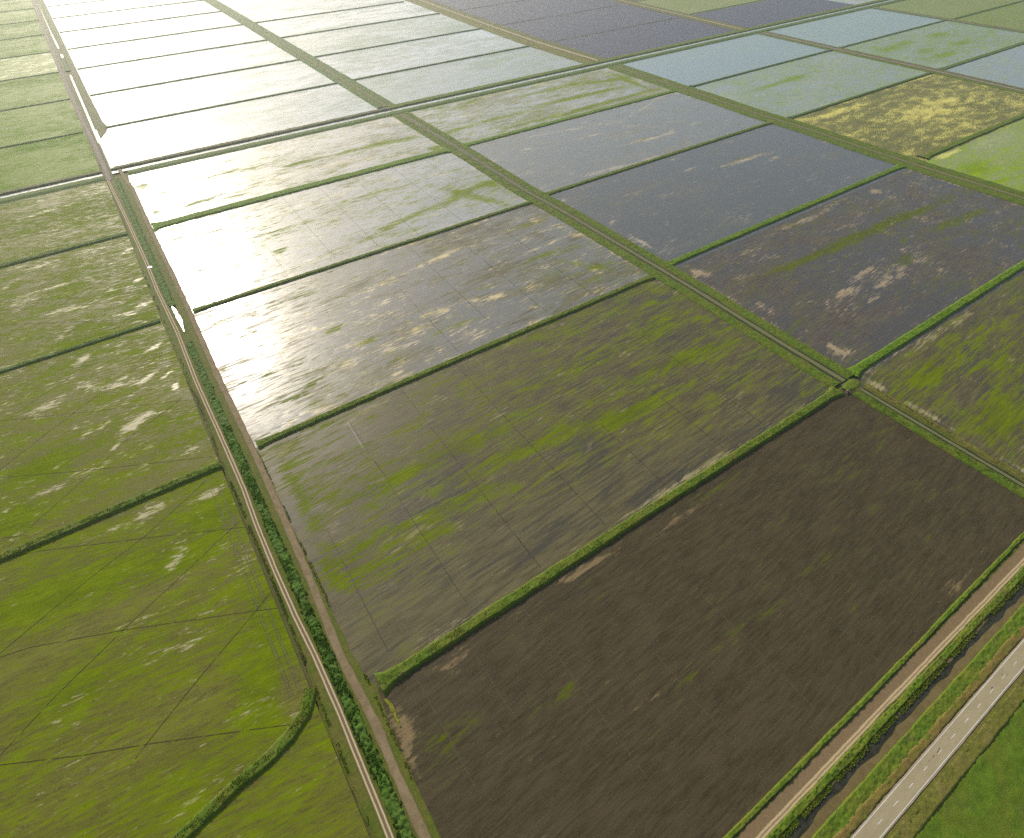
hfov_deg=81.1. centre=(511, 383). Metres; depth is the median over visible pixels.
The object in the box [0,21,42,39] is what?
rice paddy
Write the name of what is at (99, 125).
verge
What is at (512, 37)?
levee
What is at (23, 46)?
rice paddy
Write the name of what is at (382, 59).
rice paddy
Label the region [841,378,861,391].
track junction
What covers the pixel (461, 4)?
farm field
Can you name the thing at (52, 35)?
ditch water
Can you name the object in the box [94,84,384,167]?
rice paddy
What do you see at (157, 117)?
levee
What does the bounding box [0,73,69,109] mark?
rice paddy
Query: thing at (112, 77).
rice paddy
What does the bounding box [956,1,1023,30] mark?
farm field
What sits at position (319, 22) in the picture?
rice paddy
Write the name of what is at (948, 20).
levee
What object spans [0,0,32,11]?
rice paddy
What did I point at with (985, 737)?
grass strip
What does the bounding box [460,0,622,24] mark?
farm field
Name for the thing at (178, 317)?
puddle
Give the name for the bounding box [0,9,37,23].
rice paddy
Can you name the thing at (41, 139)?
levee
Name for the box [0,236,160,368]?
rice paddy
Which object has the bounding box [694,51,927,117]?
rice paddy
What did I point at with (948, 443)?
track ditch
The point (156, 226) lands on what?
levee
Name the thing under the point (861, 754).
scrub
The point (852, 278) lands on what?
rice paddy
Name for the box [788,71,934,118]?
levee
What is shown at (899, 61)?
levee
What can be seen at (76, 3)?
levee
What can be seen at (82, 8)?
rice paddy
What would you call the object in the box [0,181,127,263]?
rice paddy
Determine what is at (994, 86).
levee
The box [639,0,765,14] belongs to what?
farm field
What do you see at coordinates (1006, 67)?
rice paddy
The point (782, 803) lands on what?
dirt road
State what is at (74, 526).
levee
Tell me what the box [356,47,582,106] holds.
rice paddy
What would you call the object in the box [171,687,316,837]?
levee
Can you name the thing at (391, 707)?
weed patch
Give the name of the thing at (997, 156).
rice paddy
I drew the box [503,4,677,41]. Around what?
farm field
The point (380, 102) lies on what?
farm track
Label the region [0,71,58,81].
levee
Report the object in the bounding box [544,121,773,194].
levee
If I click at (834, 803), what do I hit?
muddy ditch
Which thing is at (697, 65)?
rice paddy
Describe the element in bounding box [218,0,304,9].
rice paddy
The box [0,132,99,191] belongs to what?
rice paddy
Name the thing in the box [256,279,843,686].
rice paddy
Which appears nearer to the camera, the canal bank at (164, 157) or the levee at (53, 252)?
the levee at (53, 252)
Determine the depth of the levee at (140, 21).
1608.32 m
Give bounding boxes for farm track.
[210,0,386,105]
[400,113,844,381]
[419,0,597,60]
[614,65,1023,198]
[620,0,740,28]
[761,32,1023,91]
[860,388,1023,486]
[873,7,1023,31]
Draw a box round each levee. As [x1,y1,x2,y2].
[0,20,37,24]
[0,34,43,40]
[0,51,50,58]
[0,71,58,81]
[0,98,69,111]
[0,131,82,148]
[0,231,127,267]
[0,319,160,373]
[0,460,222,562]
[47,0,104,6]
[53,0,202,18]
[60,11,221,32]
[67,24,242,49]
[77,39,268,69]
[90,59,299,96]
[105,82,337,127]
[151,147,451,232]
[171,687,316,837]
[192,200,532,313]
[203,0,381,108]
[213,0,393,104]
[255,1,403,22]
[255,274,655,449]
[280,13,439,37]
[313,27,482,57]
[353,44,533,80]
[374,386,844,695]
[392,114,838,386]
[403,111,854,377]
[405,0,591,63]
[427,0,604,58]
[462,0,523,9]
[463,89,677,146]
[502,5,616,24]
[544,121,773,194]
[554,17,675,41]
[607,66,1023,205]
[615,0,737,30]
[617,64,1023,195]
[625,0,745,28]
[663,164,906,267]
[686,0,762,14]
[690,49,832,86]
[723,532,1023,837]
[757,33,1023,93]
[764,31,1023,89]
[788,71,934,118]
[841,20,946,47]
[846,260,1023,379]
[852,390,1023,498]
[864,383,1023,479]
[871,7,1023,32]
[876,7,1022,30]
[918,113,1023,158]
[937,41,1023,70]
[951,0,1023,19]
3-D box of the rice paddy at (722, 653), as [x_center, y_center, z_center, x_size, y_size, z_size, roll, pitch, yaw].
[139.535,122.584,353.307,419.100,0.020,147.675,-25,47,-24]
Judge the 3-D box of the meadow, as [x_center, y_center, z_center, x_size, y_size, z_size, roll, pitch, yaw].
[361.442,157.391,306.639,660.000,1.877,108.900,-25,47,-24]
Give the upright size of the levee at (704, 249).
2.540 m
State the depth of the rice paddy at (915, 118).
951.54 m
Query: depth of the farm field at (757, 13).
1545.08 m
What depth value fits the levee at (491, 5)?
1681.93 m
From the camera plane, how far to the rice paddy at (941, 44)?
1269.92 m
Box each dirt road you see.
[31,0,111,180]
[99,165,394,837]
[118,169,431,837]
[735,542,1023,837]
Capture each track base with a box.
[208,0,388,107]
[417,0,601,62]
[617,0,743,29]
[764,32,1021,91]
[861,387,1023,481]
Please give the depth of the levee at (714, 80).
1155.53 m
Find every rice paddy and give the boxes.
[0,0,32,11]
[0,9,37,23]
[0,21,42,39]
[0,35,49,57]
[0,52,57,79]
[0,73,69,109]
[0,100,83,146]
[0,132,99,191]
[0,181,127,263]
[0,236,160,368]
[0,322,217,552]
[0,469,322,837]
[44,0,96,5]
[47,0,195,18]
[53,1,219,32]
[60,12,240,49]
[68,25,264,68]
[77,41,296,95]
[90,60,333,125]
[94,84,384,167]
[128,116,441,227]
[145,723,369,837]
[155,153,526,311]
[193,204,647,447]
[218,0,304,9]
[235,0,405,21]
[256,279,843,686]
[257,1,436,36]
[283,14,476,55]
[317,29,525,78]
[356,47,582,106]
[378,389,1023,837]
[410,68,669,142]
[470,92,772,195]
[552,124,906,266]
[623,34,825,86]
[677,169,1023,382]
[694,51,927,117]
[768,8,940,47]
[791,74,1023,160]
[829,0,873,4]
[844,21,1023,69]
[855,273,1023,473]
[926,119,1023,191]
[946,45,1023,87]
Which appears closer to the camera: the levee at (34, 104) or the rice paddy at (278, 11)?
the levee at (34, 104)
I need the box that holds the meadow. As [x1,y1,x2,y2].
[914,702,1023,837]
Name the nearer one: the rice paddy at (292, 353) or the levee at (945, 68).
the rice paddy at (292, 353)
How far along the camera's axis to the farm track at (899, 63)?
1162.61 m
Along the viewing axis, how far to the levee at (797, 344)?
625.79 m
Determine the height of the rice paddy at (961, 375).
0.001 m
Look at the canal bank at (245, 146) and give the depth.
911.41 m
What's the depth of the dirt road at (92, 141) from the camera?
1070.02 m
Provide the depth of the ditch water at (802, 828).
299.35 m
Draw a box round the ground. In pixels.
[2,0,847,837]
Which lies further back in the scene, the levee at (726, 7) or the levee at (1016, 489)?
the levee at (726, 7)
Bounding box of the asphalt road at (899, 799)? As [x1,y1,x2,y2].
[851,639,1023,837]
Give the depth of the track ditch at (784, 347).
608.45 m
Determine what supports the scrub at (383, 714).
on the verge at (334, 728)
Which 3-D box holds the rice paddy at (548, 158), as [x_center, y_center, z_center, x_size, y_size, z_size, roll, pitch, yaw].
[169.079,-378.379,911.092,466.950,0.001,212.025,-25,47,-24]
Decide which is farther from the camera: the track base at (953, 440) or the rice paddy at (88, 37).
the rice paddy at (88, 37)
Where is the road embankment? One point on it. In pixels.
(914, 806)
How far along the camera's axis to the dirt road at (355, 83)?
1276.10 m
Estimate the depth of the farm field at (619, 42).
1367.17 m
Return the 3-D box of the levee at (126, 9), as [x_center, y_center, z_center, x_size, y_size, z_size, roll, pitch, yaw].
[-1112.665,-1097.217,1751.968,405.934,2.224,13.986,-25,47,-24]
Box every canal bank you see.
[0,170,101,195]
[0,176,105,204]
[113,107,391,170]
[127,110,399,174]
[388,0,887,109]
[396,0,905,112]
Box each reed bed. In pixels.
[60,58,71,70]
[114,179,174,305]
[186,341,412,837]
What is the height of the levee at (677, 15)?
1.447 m
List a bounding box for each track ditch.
[399,114,841,381]
[402,113,846,379]
[859,390,1023,487]
[862,388,1023,483]
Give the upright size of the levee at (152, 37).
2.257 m
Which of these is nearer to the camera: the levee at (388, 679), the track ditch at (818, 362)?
the levee at (388, 679)
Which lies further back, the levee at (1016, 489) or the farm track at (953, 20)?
the farm track at (953, 20)
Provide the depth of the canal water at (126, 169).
1059.97 m
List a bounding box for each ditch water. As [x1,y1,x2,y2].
[39,6,58,48]
[70,75,99,143]
[784,582,1023,837]
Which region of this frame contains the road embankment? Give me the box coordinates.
[850,642,1023,837]
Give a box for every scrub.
[141,269,217,448]
[229,480,368,821]
[258,452,412,778]
[778,577,1023,837]
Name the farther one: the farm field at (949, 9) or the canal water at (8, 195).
the farm field at (949, 9)
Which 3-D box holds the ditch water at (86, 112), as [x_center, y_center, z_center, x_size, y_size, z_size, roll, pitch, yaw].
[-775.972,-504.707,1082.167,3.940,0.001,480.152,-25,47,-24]
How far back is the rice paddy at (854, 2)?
1616.14 m
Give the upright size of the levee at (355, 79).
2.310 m
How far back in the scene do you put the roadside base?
325.08 m
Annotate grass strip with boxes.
[765,566,1023,837]
[833,625,1023,837]
[890,680,1023,837]
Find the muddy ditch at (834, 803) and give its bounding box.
[781,583,1023,837]
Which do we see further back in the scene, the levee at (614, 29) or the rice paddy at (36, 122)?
the levee at (614, 29)
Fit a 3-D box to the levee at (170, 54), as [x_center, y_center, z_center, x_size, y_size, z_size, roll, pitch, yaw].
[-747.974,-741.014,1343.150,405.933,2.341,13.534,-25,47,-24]
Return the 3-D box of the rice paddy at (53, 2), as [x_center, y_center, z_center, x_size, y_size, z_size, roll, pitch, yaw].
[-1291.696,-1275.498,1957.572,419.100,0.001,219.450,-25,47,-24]
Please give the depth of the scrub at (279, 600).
347.83 m
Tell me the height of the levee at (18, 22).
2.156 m
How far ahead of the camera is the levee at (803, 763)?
305.69 m
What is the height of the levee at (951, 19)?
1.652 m
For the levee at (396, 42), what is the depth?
1371.95 m
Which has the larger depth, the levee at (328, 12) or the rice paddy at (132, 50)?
the levee at (328, 12)
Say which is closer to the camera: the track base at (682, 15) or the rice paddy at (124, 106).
the rice paddy at (124, 106)
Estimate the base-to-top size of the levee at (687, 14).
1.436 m
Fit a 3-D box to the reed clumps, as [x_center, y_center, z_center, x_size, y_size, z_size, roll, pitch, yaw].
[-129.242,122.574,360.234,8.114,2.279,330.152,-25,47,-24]
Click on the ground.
(280, 608)
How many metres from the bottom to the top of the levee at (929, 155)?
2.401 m
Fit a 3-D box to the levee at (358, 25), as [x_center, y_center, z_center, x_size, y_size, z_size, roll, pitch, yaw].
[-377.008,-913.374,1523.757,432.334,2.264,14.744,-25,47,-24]
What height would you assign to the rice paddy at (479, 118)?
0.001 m
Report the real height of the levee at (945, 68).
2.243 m
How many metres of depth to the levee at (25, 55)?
1359.53 m
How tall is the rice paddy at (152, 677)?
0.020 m
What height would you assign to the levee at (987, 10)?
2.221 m
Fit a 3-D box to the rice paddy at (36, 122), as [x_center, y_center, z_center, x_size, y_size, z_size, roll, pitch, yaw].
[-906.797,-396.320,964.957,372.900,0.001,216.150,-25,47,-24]
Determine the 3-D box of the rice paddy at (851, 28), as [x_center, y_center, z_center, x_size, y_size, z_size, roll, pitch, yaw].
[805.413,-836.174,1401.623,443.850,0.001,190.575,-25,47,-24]
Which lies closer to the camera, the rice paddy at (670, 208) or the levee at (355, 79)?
the rice paddy at (670, 208)
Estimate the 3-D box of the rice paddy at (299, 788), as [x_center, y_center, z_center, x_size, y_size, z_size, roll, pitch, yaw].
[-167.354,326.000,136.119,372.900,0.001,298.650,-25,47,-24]
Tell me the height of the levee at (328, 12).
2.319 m
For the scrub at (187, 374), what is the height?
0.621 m
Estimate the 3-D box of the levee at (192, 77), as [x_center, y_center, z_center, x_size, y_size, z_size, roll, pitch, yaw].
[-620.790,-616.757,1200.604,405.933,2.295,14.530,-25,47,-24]
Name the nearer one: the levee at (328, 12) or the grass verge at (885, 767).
the grass verge at (885, 767)
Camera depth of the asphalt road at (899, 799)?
288.37 m
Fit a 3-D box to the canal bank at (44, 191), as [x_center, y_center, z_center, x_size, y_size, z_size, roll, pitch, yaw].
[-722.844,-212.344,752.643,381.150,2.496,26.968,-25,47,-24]
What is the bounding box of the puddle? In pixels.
[171,305,183,330]
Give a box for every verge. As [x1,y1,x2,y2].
[31,0,109,168]
[106,174,440,837]
[812,603,1023,837]
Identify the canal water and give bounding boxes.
[0,174,101,197]
[112,0,892,173]
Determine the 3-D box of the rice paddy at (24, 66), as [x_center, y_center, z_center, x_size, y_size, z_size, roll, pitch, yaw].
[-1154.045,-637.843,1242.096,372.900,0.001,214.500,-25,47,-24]
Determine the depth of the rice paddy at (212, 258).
713.40 m
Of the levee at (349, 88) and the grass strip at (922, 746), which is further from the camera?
the levee at (349, 88)
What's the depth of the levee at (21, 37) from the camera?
1497.87 m
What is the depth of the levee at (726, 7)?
1591.31 m
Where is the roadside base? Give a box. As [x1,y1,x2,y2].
[733,539,1023,837]
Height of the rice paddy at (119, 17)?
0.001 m
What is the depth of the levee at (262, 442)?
509.10 m
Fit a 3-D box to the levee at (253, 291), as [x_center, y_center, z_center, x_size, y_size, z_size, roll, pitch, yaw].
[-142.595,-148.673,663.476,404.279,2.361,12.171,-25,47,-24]
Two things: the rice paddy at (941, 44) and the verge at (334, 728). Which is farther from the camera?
the rice paddy at (941, 44)
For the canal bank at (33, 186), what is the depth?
818.52 m
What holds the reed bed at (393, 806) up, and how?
on the verge at (334, 728)
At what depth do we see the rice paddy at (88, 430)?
462.34 m
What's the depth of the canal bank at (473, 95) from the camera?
1210.03 m
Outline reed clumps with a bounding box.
[223,425,414,837]
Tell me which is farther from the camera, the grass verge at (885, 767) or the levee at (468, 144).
the levee at (468, 144)
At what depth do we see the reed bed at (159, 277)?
676.37 m
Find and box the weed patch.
[384,698,400,726]
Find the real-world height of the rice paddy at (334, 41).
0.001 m
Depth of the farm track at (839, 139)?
864.74 m
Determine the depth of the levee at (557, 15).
1559.45 m
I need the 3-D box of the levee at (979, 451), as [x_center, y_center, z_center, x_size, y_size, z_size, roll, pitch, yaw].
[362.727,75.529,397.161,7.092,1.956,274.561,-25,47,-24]
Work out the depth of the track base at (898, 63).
1158.55 m
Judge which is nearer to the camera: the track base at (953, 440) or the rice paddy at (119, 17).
the track base at (953, 440)
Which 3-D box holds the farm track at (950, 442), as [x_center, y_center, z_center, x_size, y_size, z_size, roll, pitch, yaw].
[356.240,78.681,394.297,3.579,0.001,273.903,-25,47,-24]
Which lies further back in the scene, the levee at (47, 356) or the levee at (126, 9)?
the levee at (126, 9)
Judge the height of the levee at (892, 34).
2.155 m
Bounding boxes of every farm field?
[432,0,520,9]
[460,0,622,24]
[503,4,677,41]
[553,17,733,58]
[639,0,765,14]
[693,0,852,27]
[879,0,1020,18]
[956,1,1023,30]
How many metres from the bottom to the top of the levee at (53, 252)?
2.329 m
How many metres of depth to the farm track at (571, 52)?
1418.28 m
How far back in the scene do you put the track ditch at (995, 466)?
438.39 m
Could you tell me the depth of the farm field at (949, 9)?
1545.49 m
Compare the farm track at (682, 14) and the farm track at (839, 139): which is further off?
the farm track at (682, 14)
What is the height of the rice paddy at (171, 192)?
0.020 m
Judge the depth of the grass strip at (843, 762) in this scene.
300.90 m
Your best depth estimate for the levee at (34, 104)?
1081.82 m
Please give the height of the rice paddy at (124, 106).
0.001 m

